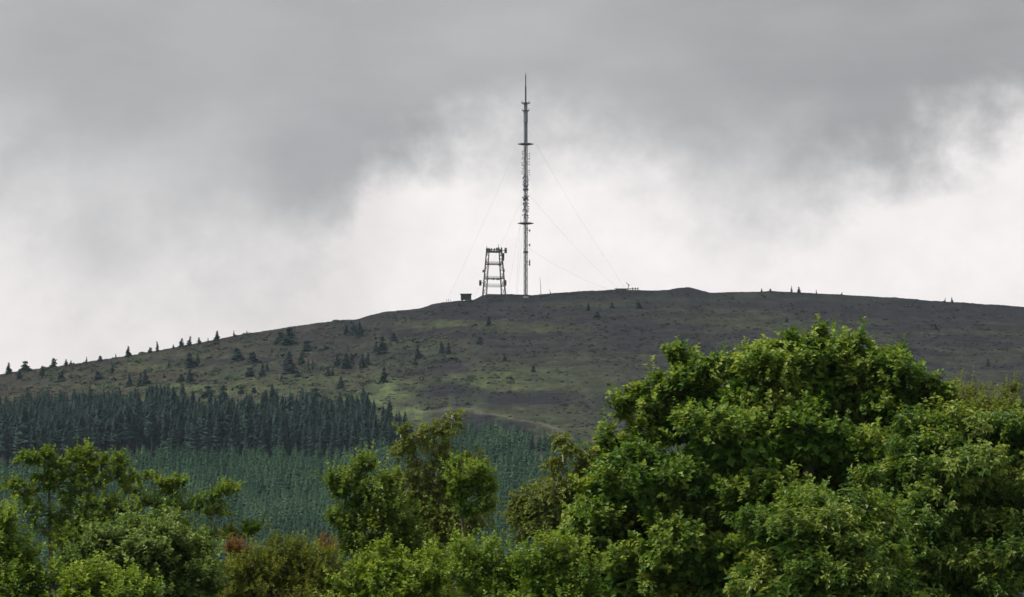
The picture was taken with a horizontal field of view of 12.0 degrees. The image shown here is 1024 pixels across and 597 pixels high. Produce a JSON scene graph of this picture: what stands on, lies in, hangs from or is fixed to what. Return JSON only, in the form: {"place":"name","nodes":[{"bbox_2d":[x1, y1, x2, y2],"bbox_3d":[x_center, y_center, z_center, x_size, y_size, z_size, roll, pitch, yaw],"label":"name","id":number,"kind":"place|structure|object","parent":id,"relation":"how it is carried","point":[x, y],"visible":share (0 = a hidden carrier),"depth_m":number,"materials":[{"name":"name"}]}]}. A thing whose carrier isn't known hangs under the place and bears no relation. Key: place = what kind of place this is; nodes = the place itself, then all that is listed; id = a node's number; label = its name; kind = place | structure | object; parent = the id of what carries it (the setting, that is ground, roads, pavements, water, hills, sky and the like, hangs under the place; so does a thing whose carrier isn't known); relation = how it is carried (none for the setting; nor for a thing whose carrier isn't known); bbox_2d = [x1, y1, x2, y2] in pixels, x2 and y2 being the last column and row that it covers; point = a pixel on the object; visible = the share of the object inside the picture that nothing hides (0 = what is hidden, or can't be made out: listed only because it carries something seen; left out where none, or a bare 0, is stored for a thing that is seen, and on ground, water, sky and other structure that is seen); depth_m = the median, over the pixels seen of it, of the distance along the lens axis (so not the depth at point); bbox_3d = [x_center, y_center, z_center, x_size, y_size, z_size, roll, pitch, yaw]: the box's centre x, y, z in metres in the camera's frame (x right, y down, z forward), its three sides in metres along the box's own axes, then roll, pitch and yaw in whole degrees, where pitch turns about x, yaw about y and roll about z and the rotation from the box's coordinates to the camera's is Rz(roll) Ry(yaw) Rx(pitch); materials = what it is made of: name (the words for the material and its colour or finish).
{"place":"outdoors","nodes":[
{"label":"outdoors","id":0,"kind":"place"},
{"bbox_2d":[0,287,1023,596],"bbox_3d":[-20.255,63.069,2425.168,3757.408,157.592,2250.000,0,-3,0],"label":"hill","id":1,"kind":"structure","parent":0,"point":[586,375],"depth_m":2454.20,"materials":[{"name":"plant"}]},
{"bbox_2d":[0,431,9,462],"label":"spruce tree","id":2,"kind":"object","parent":1,"relation":"on","point":[4,445],"visible":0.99,"depth_m":2088.76,"materials":[{"name":"green plant"}]},
{"bbox_2d":[0,426,10,465],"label":"spruce tree","id":3,"kind":"object","parent":1,"relation":"on","point":[6,430],"visible":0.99,"depth_m":2096.89,"materials":[{"name":"green plant"}]},
{"bbox_2d":[6,434,15,461],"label":"spruce tree","id":4,"kind":"object","parent":1,"relation":"on","point":[9,453],"visible":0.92,"depth_m":2095.08,"materials":[{"name":"green plant"}]},
{"bbox_2d":[11,419,26,465],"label":"spruce tree","id":5,"kind":"object","parent":1,"relation":"on","point":[17,447],"visible":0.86,"depth_m":2087.61,"materials":[{"name":"green plant"}]},
{"bbox_2d":[16,404,31,467],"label":"spruce tree","id":6,"kind":"object","parent":1,"relation":"on","point":[23,435],"visible":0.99,"depth_m":2085.30,"materials":[{"name":"green plant"}]},
{"bbox_2d":[20,361,31,372],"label":"moor conifer","id":7,"kind":"object","parent":1,"relation":"on","point":[25,367],"visible":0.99,"depth_m":2594.48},
{"bbox_2d":[29,429,37,452],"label":"spruce tree","id":8,"kind":"object","parent":1,"relation":"on","point":[33,439],"visible":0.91,"depth_m":2093.39,"materials":[{"name":"green plant"}]},
{"bbox_2d":[37,426,46,449],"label":"spruce tree","id":9,"kind":"object","parent":1,"relation":"on","point":[42,440],"visible":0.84,"depth_m":2090.44,"materials":[{"name":"green plant"}]},
{"bbox_2d":[49,429,57,456],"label":"spruce tree","id":10,"kind":"object","parent":1,"relation":"on","point":[51,439],"visible":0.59,"depth_m":2085.66,"materials":[{"name":"green plant"}]},
{"bbox_2d":[53,417,63,456],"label":"spruce tree","id":11,"kind":"object","parent":1,"relation":"on","point":[58,432],"visible":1,"depth_m":2088.49,"materials":[{"name":"green plant"}]},
{"bbox_2d":[53,371,65,381],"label":"moor conifer","id":12,"kind":"object","parent":1,"relation":"on","point":[61,376],"visible":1,"depth_m":2526.64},
{"bbox_2d":[59,427,71,452],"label":"spruce tree","id":13,"kind":"object","parent":1,"relation":"on","point":[66,443],"visible":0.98,"depth_m":2084.59,"materials":[{"name":"green plant"}]},
{"bbox_2d":[73,414,89,446],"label":"spruce tree","id":14,"kind":"object","parent":1,"relation":"on","point":[81,430],"visible":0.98,"depth_m":2087.64,"materials":[{"name":"green plant"}]},
{"bbox_2d":[89,420,99,455],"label":"spruce tree","id":15,"kind":"object","parent":1,"relation":"on","point":[94,437],"visible":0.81,"depth_m":2087.12,"materials":[{"name":"green plant"}]},
{"bbox_2d":[92,371,103,380],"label":"moor conifer","id":16,"kind":"object","parent":1,"relation":"on","point":[98,375],"visible":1,"depth_m":2505.23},
{"bbox_2d":[102,422,111,451],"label":"spruce tree","id":17,"kind":"object","parent":1,"relation":"on","point":[107,433],"visible":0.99,"depth_m":2095.32,"materials":[{"name":"green plant"}]},
{"bbox_2d":[106,415,121,448],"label":"spruce tree","id":18,"kind":"object","parent":1,"relation":"on","point":[113,444],"visible":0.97,"depth_m":2097.26,"materials":[{"name":"green plant"}]},
{"bbox_2d":[109,414,120,446],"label":"spruce tree","id":19,"kind":"object","parent":1,"relation":"on","point":[115,437],"visible":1,"depth_m":2088.58,"materials":[{"name":"green plant"}]},
{"bbox_2d":[117,408,124,448],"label":"spruce tree","id":20,"kind":"object","parent":1,"relation":"on","point":[120,416],"visible":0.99,"depth_m":2095.40,"materials":[{"name":"green plant"}]},
{"bbox_2d":[137,417,146,449],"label":"spruce tree","id":21,"kind":"object","parent":1,"relation":"on","point":[141,425],"visible":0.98,"depth_m":2095.51,"materials":[{"name":"green plant"}]},
{"bbox_2d":[140,369,150,385],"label":"moor conifer","id":22,"kind":"object","parent":1,"relation":"on","point":[145,381],"visible":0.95,"depth_m":2449.14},
{"bbox_2d":[143,409,157,453],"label":"spruce tree","id":23,"kind":"object","parent":1,"relation":"on","point":[151,427],"visible":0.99,"depth_m":2089.61,"materials":[{"name":"green plant"}]},
{"bbox_2d":[153,421,162,454],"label":"spruce tree","id":24,"kind":"object","parent":1,"relation":"on","point":[159,434],"visible":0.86,"depth_m":2089.49,"materials":[{"name":"green plant"}]},
{"bbox_2d":[158,409,168,452],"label":"spruce tree","id":25,"kind":"object","parent":1,"relation":"on","point":[165,431],"visible":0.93,"depth_m":2082.73,"materials":[{"name":"green plant"}]},
{"bbox_2d":[176,415,184,451],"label":"spruce tree","id":26,"kind":"object","parent":1,"relation":"on","point":[179,433],"visible":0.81,"depth_m":2078.32,"materials":[{"name":"green plant"}]},
{"bbox_2d":[185,409,192,451],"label":"spruce tree","id":27,"kind":"object","parent":1,"relation":"on","point":[189,424],"visible":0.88,"depth_m":2073.64,"materials":[{"name":"green plant"}]},
{"bbox_2d":[185,369,194,382],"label":"moor conifer","id":28,"kind":"object","parent":1,"relation":"on","point":[189,377],"visible":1,"depth_m":2437.51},
{"bbox_2d":[184,352,196,367],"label":"moor conifer","id":29,"kind":"object","parent":1,"relation":"on","point":[190,362],"visible":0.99,"depth_m":2496.27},
{"bbox_2d":[188,413,199,454],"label":"spruce tree","id":30,"kind":"object","parent":1,"relation":"on","point":[193,438],"visible":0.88,"depth_m":2069.68,"materials":[{"name":"green plant"}]},
{"bbox_2d":[197,404,208,455],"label":"spruce tree","id":31,"kind":"object","parent":1,"relation":"on","point":[202,427],"visible":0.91,"depth_m":2069.37,"materials":[{"name":"green plant"}]},
{"bbox_2d":[200,386,214,397],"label":"moor conifer","id":32,"kind":"object","parent":1,"relation":"on","point":[205,394],"visible":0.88,"depth_m":2355.28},
{"bbox_2d":[202,405,215,453],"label":"spruce tree","id":33,"kind":"object","parent":1,"relation":"on","point":[208,440],"visible":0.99,"depth_m":2066.55,"materials":[{"name":"green plant"}]},
{"bbox_2d":[0,385,419,462],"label":"spruce wood","id":34,"kind":"object","parent":1,"relation":"on","point":[44,408],"visible":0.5,"depth_m":2112.62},
{"bbox_2d":[212,408,223,456],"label":"spruce tree","id":35,"kind":"object","parent":1,"relation":"on","point":[218,430],"visible":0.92,"depth_m":2061.19,"materials":[{"name":"green plant"}]},
{"bbox_2d":[216,385,229,406],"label":"moor conifer","id":36,"kind":"object","parent":1,"relation":"on","point":[221,394],"visible":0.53,"depth_m":2303.74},
{"bbox_2d":[217,398,235,448],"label":"spruce tree","id":37,"kind":"object","parent":1,"relation":"on","point":[228,412],"visible":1,"depth_m":2061.93,"materials":[{"name":"green plant"}]},
{"bbox_2d":[229,348,245,361],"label":"moor conifer","id":38,"kind":"object","parent":1,"relation":"on","point":[236,356],"visible":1,"depth_m":2494.57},
{"bbox_2d":[235,424,241,453],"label":"spruce tree","id":39,"kind":"object","parent":1,"relation":"on","point":[238,444],"visible":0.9,"depth_m":2057.20,"materials":[{"name":"green plant"}]},
{"bbox_2d":[242,428,250,456],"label":"spruce tree","id":40,"kind":"object","parent":1,"relation":"on","point":[246,439],"visible":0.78,"depth_m":2050.67,"materials":[{"name":"green plant"}]},
{"bbox_2d":[240,396,255,449],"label":"spruce tree","id":41,"kind":"object","parent":1,"relation":"on","point":[248,423],"visible":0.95,"depth_m":2058.02,"materials":[{"name":"green plant"}]},
{"bbox_2d":[244,367,254,377],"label":"moor conifer","id":42,"kind":"object","parent":1,"relation":"on","point":[249,372],"visible":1,"depth_m":2413.28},
{"bbox_2d":[245,352,258,363],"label":"moor conifer","id":43,"kind":"object","parent":1,"relation":"on","point":[252,359],"visible":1,"depth_m":2478.80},
{"bbox_2d":[251,415,260,452],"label":"spruce tree","id":44,"kind":"object","parent":1,"relation":"on","point":[255,443],"visible":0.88,"depth_m":2052.01,"materials":[{"name":"green plant"}]},
{"bbox_2d":[0,299,514,409],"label":"scrub","id":45,"kind":"object","parent":1,"relation":"on","point":[320,367],"visible":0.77,"depth_m":2459.76,"materials":[{"name":"green plant"}]},
{"bbox_2d":[257,364,266,376],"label":"moor conifer","id":46,"kind":"object","parent":1,"relation":"on","point":[262,372],"visible":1,"depth_m":2407.03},
{"bbox_2d":[258,416,268,454],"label":"spruce tree","id":47,"kind":"object","parent":1,"relation":"on","point":[263,441],"visible":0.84,"depth_m":2043.35,"materials":[{"name":"green plant"}]},
{"bbox_2d":[266,411,272,452],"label":"spruce tree","id":48,"kind":"object","parent":1,"relation":"on","point":[269,422],"visible":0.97,"depth_m":2046.60,"materials":[{"name":"green plant"}]},
{"bbox_2d":[267,385,274,407],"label":"spruce tree","id":49,"kind":"object","parent":1,"relation":"on","point":[271,395],"visible":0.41,"depth_m":2147.50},
{"bbox_2d":[269,412,279,454],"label":"spruce tree","id":50,"kind":"object","parent":1,"relation":"on","point":[275,431],"visible":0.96,"depth_m":2042.97,"materials":[{"name":"green plant"}]},
{"bbox_2d":[273,331,284,344],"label":"moor conifer","id":51,"kind":"object","parent":1,"relation":"on","point":[279,338],"visible":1,"depth_m":2545.39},
{"bbox_2d":[276,413,289,457],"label":"spruce tree","id":52,"kind":"object","parent":1,"relation":"on","point":[282,433],"visible":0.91,"depth_m":2036.48,"materials":[{"name":"green plant"}]},
{"bbox_2d":[277,328,297,346],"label":"moor conifer","id":53,"kind":"object","parent":1,"relation":"on","point":[288,338],"visible":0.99,"depth_m":2533.97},
{"bbox_2d":[279,351,298,373],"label":"moor conifer","id":54,"kind":"object","parent":1,"relation":"on","point":[290,368],"visible":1,"depth_m":2401.56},
{"bbox_2d":[289,418,301,455],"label":"spruce tree","id":55,"kind":"object","parent":1,"relation":"on","point":[296,438],"visible":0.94,"depth_m":2038.23,"materials":[{"name":"green plant"}]},
{"bbox_2d":[301,426,307,458],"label":"spruce tree","id":56,"kind":"object","parent":1,"relation":"on","point":[304,443],"visible":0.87,"depth_m":2032.00,"materials":[{"name":"green plant"}]},
{"bbox_2d":[301,340,313,351],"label":"moor conifer","id":57,"kind":"object","parent":1,"relation":"on","point":[307,347],"visible":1,"depth_m":2496.60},
{"bbox_2d":[306,426,316,457],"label":"spruce tree","id":58,"kind":"object","parent":1,"relation":"on","point":[312,441],"visible":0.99,"depth_m":2031.15,"materials":[{"name":"green plant"}]},
{"bbox_2d":[318,428,325,456],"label":"spruce tree","id":59,"kind":"object","parent":1,"relation":"on","point":[321,442],"visible":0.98,"depth_m":2029.82,"materials":[{"name":"green plant"}]},
{"bbox_2d":[318,405,332,458],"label":"spruce tree","id":60,"kind":"object","parent":1,"relation":"on","point":[327,427],"visible":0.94,"depth_m":2034.75,"materials":[{"name":"green plant"}]},
{"bbox_2d":[329,425,335,456],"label":"spruce tree","id":61,"kind":"object","parent":1,"relation":"on","point":[332,444],"visible":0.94,"depth_m":2024.72,"materials":[{"name":"green plant"}]},
{"bbox_2d":[0,415,679,571],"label":"young plantation","id":62,"kind":"object","parent":1,"relation":"on","point":[270,486],"visible":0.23,"depth_m":1906.56,"materials":[{"name":"plant"}]},
{"bbox_2d":[334,421,345,454],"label":"spruce tree","id":63,"kind":"object","parent":1,"relation":"on","point":[339,441],"visible":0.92,"depth_m":2024.14,"materials":[{"name":"green plant"}]},
{"bbox_2d":[336,376,344,388],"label":"moor conifer","id":64,"kind":"object","parent":1,"relation":"on","point":[340,384],"visible":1,"depth_m":2323.84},
{"bbox_2d":[339,353,353,368],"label":"moor conifer","id":65,"kind":"object","parent":1,"relation":"on","point":[346,364],"visible":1,"depth_m":2398.81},
{"bbox_2d":[343,420,350,453],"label":"spruce tree","id":66,"kind":"object","parent":1,"relation":"on","point":[346,434],"visible":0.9,"depth_m":2027.40,"materials":[{"name":"green plant"}]},
{"bbox_2d":[347,324,357,334],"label":"moor conifer","id":67,"kind":"object","parent":1,"relation":"on","point":[353,328],"visible":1,"depth_m":2540.89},
{"bbox_2d":[348,414,358,456],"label":"spruce tree","id":68,"kind":"object","parent":1,"relation":"on","point":[353,438],"visible":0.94,"depth_m":2020.44,"materials":[{"name":"green plant"}]},
{"bbox_2d":[355,322,364,337],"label":"moor conifer","id":69,"kind":"object","parent":1,"relation":"on","point":[360,333],"visible":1,"depth_m":2529.04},
{"bbox_2d":[357,353,367,368],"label":"moor conifer","id":70,"kind":"object","parent":1,"relation":"on","point":[362,363],"visible":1,"depth_m":2398.63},
{"bbox_2d":[355,404,371,450],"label":"spruce tree","id":71,"kind":"object","parent":1,"relation":"on","point":[365,411],"visible":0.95,"depth_m":2019.92,"materials":[{"name":"green plant"}]},
{"bbox_2d":[359,415,372,450],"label":"spruce tree","id":72,"kind":"object","parent":1,"relation":"on","point":[365,432],"visible":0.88,"depth_m":2011.57,"materials":[{"name":"green plant"}]},
{"bbox_2d":[362,393,370,414],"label":"spruce tree","id":73,"kind":"object","parent":1,"relation":"on","point":[367,403],"visible":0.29,"depth_m":2082.03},
{"bbox_2d":[370,415,378,450],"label":"spruce tree","id":74,"kind":"object","parent":1,"relation":"on","point":[375,433],"visible":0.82,"depth_m":2016.06,"materials":[{"name":"green plant"}]},
{"bbox_2d":[374,336,389,355],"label":"moor conifer","id":75,"kind":"object","parent":1,"relation":"on","point":[380,348],"visible":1,"depth_m":2442.48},
{"bbox_2d":[378,368,387,382],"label":"moor conifer","id":76,"kind":"object","parent":1,"relation":"on","point":[383,379],"visible":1,"depth_m":2316.55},
{"bbox_2d":[378,417,390,449],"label":"spruce tree","id":77,"kind":"object","parent":1,"relation":"on","point":[384,432],"visible":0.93,"depth_m":2001.97,"materials":[{"name":"green plant"}]},
{"bbox_2d":[386,398,393,420],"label":"spruce tree","id":78,"kind":"object","parent":1,"relation":"on","point":[389,405],"visible":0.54,"depth_m":2060.51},
{"bbox_2d":[388,425,395,446],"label":"spruce tree","id":79,"kind":"object","parent":1,"relation":"on","point":[391,434],"visible":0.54,"depth_m":2003.60,"materials":[{"name":"green plant"}]},
{"bbox_2d":[414,344,421,358],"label":"moor conifer","id":80,"kind":"object","parent":1,"relation":"on","point":[418,354],"visible":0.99,"depth_m":2411.64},
{"bbox_2d":[460,294,471,300],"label":"equipment hut","id":81,"kind":"object","parent":1,"relation":"on","point":[465,297],"visible":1,"depth_m":2601.30,"materials":[{"name":"metal"}]},
{"bbox_2d":[479,244,506,297],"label":"lattice tower","id":82,"kind":"structure","parent":1,"relation":"on","point":[499,251],"depth_m":2596.35,"materials":[{"name":"metal"}]},
{"bbox_2d":[0,290,1023,462],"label":"heather","id":83,"kind":"object","parent":1,"relation":"on","point":[344,394],"visible":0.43,"depth_m":2445.05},
{"bbox_2d":[455,74,621,300],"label":"guyed mast","id":84,"kind":"object","parent":1,"relation":"on","point":[525,186],"visible":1,"depth_m":2596.65,"materials":[{"name":"metal"}]},
{"bbox_2d":[615,288,637,291],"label":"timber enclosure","id":85,"kind":"object","parent":1,"relation":"on","point":[622,289],"visible":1,"depth_m":2595.85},
{"bbox_2d":[0,0,1023,373],"label":"sky","id":86,"kind":"structure","parent":0,"point":[171,171],"materials":[{"name":"grey"}]},
{"label":"ground","id":87,"kind":"structure","parent":0,"visible":0},
{"bbox_2d":[0,495,69,596],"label":"beech tree","id":88,"kind":"object","parent":87,"relation":"on","point":[30,573],"visible":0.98,"depth_m":141.45,"materials":[{"name":"green plant"}]},
{"bbox_2d":[44,545,165,596],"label":"maple tree","id":89,"kind":"object","parent":87,"relation":"on","point":[110,581],"visible":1,"depth_m":135.49,"materials":[{"name":"green plant"}]},
{"bbox_2d":[0,437,266,595],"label":"hornbeam tree","id":90,"kind":"object","parent":87,"relation":"on","point":[86,462],"visible":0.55,"depth_m":165.69,"materials":[{"name":"green plant"}]},
{"bbox_2d":[63,489,233,596],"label":"maple tree","id":91,"kind":"object","parent":87,"relation":"on","point":[166,544],"visible":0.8,"depth_m":144.89,"materials":[{"name":"green plant"}]},
{"bbox_2d":[217,524,257,564],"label":"rust sapling","id":92,"kind":"object","parent":87,"relation":"on","point":[235,547],"visible":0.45,"depth_m":157.65,"materials":[{"name":"brown plant"}]},
{"bbox_2d":[211,514,355,596],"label":"willow shrub","id":93,"kind":"object","parent":87,"relation":"on","point":[272,563],"visible":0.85,"depth_m":155.40,"materials":[{"name":"green plant"}]},
{"bbox_2d":[317,524,341,557],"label":"rust sapling","id":94,"kind":"object","parent":87,"relation":"on","point":[323,539],"visible":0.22,"depth_m":159.74,"materials":[{"name":"brown plant"}]},
{"bbox_2d":[314,440,447,596],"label":"leafy tree","id":95,"kind":"object","parent":87,"relation":"on","point":[381,516],"visible":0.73,"depth_m":167.52,"materials":[{"name":"green plant"}]},
{"bbox_2d":[312,532,462,596],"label":"laurel shrub","id":96,"kind":"object","parent":87,"relation":"on","point":[427,577],"visible":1,"depth_m":138.47,"materials":[{"name":"green plant"}]},
{"bbox_2d":[380,404,517,596],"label":"birch tree","id":97,"kind":"object","parent":87,"relation":"on","point":[441,514],"visible":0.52,"depth_m":173.65,"materials":[{"name":"green plant"}]},
{"bbox_2d":[438,450,503,596],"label":"leafy tree","id":98,"kind":"object","parent":87,"relation":"on","point":[480,478],"visible":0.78,"depth_m":169.67,"materials":[{"name":"green plant"}]},
{"bbox_2d":[435,521,533,596],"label":"bushy tree","id":99,"kind":"object","parent":87,"relation":"on","point":[495,579],"visible":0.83,"depth_m":146.38,"materials":[{"name":"green plant"}]},
{"bbox_2d":[496,432,608,596],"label":"birch tree","id":100,"kind":"object","parent":87,"relation":"on","point":[529,505],"visible":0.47,"depth_m":159.56,"materials":[{"name":"green plant"}]},
{"bbox_2d":[505,519,614,596],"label":"bushy tree","id":101,"kind":"object","parent":87,"relation":"on","point":[545,565],"visible":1,"depth_m":142.53,"materials":[{"name":"green plant"}]},
{"bbox_2d":[551,314,960,596],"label":"sycamore tree","id":102,"kind":"object","parent":87,"relation":"on","point":[821,407],"visible":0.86,"depth_m":147.86,"materials":[{"name":"green plant"}]},
{"bbox_2d":[719,467,935,596],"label":"long leaved tree","id":103,"kind":"object","parent":87,"relation":"on","point":[803,543],"visible":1,"depth_m":136.27,"materials":[{"name":"green plant"}]},
{"bbox_2d":[846,393,1023,596],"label":"long leaved tree","id":104,"kind":"object","parent":87,"relation":"on","point":[969,540],"visible":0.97,"depth_m":143.64,"materials":[{"name":"green plant"}]},
{"bbox_2d":[948,366,1023,449],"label":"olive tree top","id":105,"kind":"object","parent":87,"relation":"on","point":[1015,387],"visible":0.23,"depth_m":165.77,"materials":[{"name":"green plant"}]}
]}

